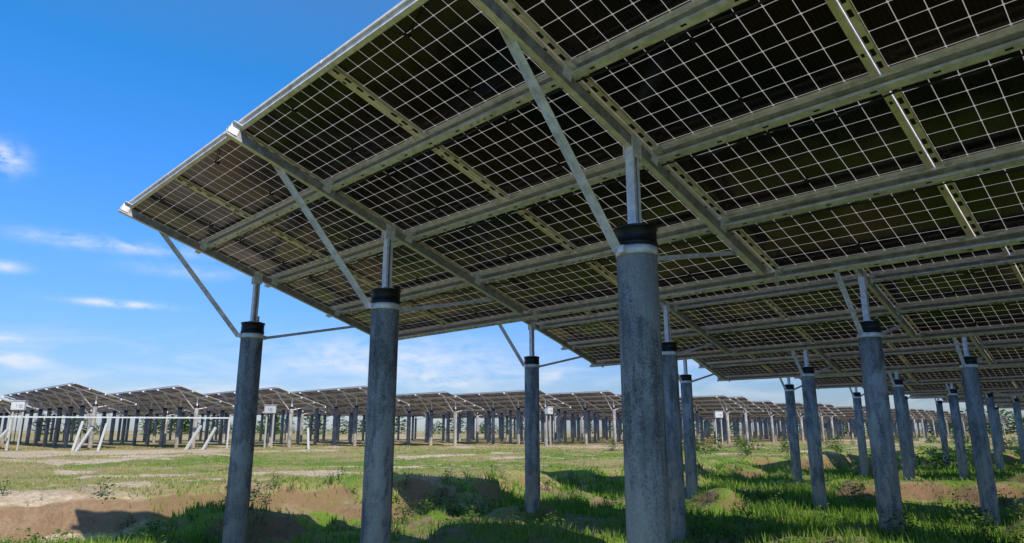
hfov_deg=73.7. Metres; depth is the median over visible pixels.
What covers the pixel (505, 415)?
solar panel array
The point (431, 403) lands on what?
solar panel array
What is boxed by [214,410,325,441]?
solar panel array
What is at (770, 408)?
solar panel array
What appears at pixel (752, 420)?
solar panel array
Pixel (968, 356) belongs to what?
solar panel array
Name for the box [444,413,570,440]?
solar panel array
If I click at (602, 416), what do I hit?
solar panel array
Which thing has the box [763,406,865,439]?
solar panel array
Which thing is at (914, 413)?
solar panel array
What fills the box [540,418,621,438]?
solar panel array
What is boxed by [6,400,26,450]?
inverter cabinet
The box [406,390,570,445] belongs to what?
solar panel array
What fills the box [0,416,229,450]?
cable tray
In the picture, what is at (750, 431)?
solar panel array
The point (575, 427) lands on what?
solar panel array
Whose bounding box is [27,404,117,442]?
solar panel array
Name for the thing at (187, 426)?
distant trees
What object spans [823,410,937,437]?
solar panel array
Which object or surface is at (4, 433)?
leaning concrete struts
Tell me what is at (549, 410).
inverter cabinet
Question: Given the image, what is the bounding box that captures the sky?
[0,0,1023,430]
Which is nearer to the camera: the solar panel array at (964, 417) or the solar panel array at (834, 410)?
the solar panel array at (834, 410)
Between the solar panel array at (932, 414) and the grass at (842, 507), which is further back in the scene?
the solar panel array at (932, 414)
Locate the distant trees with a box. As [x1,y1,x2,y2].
[26,409,1023,434]
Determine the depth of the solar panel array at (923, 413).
114.74 m
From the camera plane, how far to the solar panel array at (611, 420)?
128.06 m
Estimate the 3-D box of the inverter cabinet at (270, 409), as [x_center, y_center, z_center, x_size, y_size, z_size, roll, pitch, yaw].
[-18.175,11.606,51.036,0.920,3.228,0.420,-4,-14,16]
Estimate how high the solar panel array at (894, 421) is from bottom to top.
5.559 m
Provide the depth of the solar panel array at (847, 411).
95.79 m
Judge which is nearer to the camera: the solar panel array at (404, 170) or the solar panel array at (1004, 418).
the solar panel array at (404, 170)
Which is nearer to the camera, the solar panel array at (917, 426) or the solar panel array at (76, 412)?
the solar panel array at (76, 412)
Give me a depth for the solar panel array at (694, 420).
120.02 m
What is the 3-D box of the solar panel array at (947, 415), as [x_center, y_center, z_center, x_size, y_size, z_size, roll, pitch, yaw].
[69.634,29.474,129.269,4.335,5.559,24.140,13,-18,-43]
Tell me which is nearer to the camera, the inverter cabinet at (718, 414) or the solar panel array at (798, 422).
the inverter cabinet at (718, 414)
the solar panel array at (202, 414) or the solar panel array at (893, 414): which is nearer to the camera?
the solar panel array at (202, 414)
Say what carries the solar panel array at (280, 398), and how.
on the ground at (62, 510)
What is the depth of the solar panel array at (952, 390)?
25.69 m
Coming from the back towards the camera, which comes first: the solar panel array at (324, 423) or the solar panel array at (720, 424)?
the solar panel array at (720, 424)
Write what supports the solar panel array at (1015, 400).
on the ground at (62, 510)
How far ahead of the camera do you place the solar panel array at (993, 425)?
28.68 m
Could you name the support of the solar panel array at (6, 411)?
on the ground at (62, 510)
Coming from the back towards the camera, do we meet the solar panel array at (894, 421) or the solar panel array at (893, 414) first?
the solar panel array at (894, 421)
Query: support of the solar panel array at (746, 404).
on the ground at (62, 510)
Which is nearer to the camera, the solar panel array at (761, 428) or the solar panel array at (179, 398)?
the solar panel array at (179, 398)
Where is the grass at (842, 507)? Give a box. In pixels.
[0,442,1023,542]
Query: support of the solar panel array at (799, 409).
on the ground at (62, 510)
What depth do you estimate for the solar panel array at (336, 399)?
60.17 m
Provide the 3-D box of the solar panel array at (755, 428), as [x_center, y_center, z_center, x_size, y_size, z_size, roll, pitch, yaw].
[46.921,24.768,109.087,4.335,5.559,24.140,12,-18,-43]
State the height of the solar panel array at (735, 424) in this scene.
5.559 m
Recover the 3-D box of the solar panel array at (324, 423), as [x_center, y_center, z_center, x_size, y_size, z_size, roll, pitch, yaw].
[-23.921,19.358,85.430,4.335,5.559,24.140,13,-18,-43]
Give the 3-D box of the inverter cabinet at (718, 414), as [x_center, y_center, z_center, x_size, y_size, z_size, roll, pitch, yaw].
[19.398,14.662,63.950,0.920,3.128,0.420,3,-14,-14]
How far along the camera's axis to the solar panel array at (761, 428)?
151.36 m
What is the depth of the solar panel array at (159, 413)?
76.77 m
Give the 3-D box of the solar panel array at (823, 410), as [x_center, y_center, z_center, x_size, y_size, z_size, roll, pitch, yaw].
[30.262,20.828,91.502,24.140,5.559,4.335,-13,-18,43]
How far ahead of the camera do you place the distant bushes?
44.80 m
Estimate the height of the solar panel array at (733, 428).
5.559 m
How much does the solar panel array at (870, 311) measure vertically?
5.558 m
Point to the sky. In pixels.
(100, 100)
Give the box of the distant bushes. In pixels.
[608,433,1020,468]
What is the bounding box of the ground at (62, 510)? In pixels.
[0,431,1023,542]
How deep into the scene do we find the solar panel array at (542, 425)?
74.42 m
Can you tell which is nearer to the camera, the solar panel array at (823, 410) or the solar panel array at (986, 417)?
the solar panel array at (823, 410)
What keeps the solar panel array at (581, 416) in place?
on the ground at (62, 510)
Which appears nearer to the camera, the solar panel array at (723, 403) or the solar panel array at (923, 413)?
the solar panel array at (723, 403)
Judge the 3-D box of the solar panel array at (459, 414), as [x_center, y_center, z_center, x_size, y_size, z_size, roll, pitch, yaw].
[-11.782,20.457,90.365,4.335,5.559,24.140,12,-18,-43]
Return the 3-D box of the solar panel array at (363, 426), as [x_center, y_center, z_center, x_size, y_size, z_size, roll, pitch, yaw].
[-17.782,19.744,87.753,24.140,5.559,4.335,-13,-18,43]
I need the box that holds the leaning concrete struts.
[0,421,309,450]
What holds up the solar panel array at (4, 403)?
on the ground at (62, 510)
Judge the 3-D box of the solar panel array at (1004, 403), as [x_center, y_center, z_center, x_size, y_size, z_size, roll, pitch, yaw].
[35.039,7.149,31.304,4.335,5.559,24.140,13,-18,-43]
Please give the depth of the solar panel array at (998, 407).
43.40 m
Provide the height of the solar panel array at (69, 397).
5.559 m
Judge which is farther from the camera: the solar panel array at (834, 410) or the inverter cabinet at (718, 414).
the solar panel array at (834, 410)
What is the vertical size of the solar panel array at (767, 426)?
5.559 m
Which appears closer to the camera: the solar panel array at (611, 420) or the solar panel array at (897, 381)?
the solar panel array at (897, 381)
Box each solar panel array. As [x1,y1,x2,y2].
[0,398,44,442]
[0,399,11,407]
[2,382,136,448]
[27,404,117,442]
[98,385,233,448]
[101,407,193,443]
[118,0,1023,542]
[159,409,263,442]
[177,387,325,447]
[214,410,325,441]
[259,386,408,446]
[274,409,365,440]
[313,391,483,445]
[322,412,445,440]
[395,412,496,440]
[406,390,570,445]
[414,412,540,440]
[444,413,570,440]
[446,390,621,445]
[484,415,592,439]
[498,189,1023,540]
[499,394,681,442]
[512,415,621,438]
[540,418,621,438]
[551,395,746,443]
[560,420,621,437]
[576,396,763,443]
[600,418,711,437]
[603,401,786,442]
[610,420,719,436]
[678,271,1023,525]
[681,402,804,441]
[681,403,835,440]
[694,419,742,436]
[695,404,844,439]
[695,420,802,436]
[704,406,866,439]
[704,420,768,436]
[708,422,776,435]
[709,419,762,437]
[719,420,785,436]
[735,419,836,437]
[741,422,821,435]
[756,422,849,435]
[762,408,912,437]
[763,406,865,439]
[775,409,923,437]
[779,337,1023,483]
[786,409,930,437]
[819,411,950,436]
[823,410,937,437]
[825,420,961,436]
[838,413,967,436]
[849,380,1023,478]
[852,414,967,436]
[893,416,1008,435]
[905,391,1023,470]
[913,415,988,436]
[934,396,1023,465]
[983,401,1023,405]
[995,405,1023,452]
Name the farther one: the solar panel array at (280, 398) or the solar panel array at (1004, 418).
the solar panel array at (1004, 418)
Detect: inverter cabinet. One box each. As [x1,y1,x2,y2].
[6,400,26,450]
[263,405,275,447]
[544,406,552,445]
[713,411,722,444]
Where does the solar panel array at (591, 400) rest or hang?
on the ground at (62, 510)

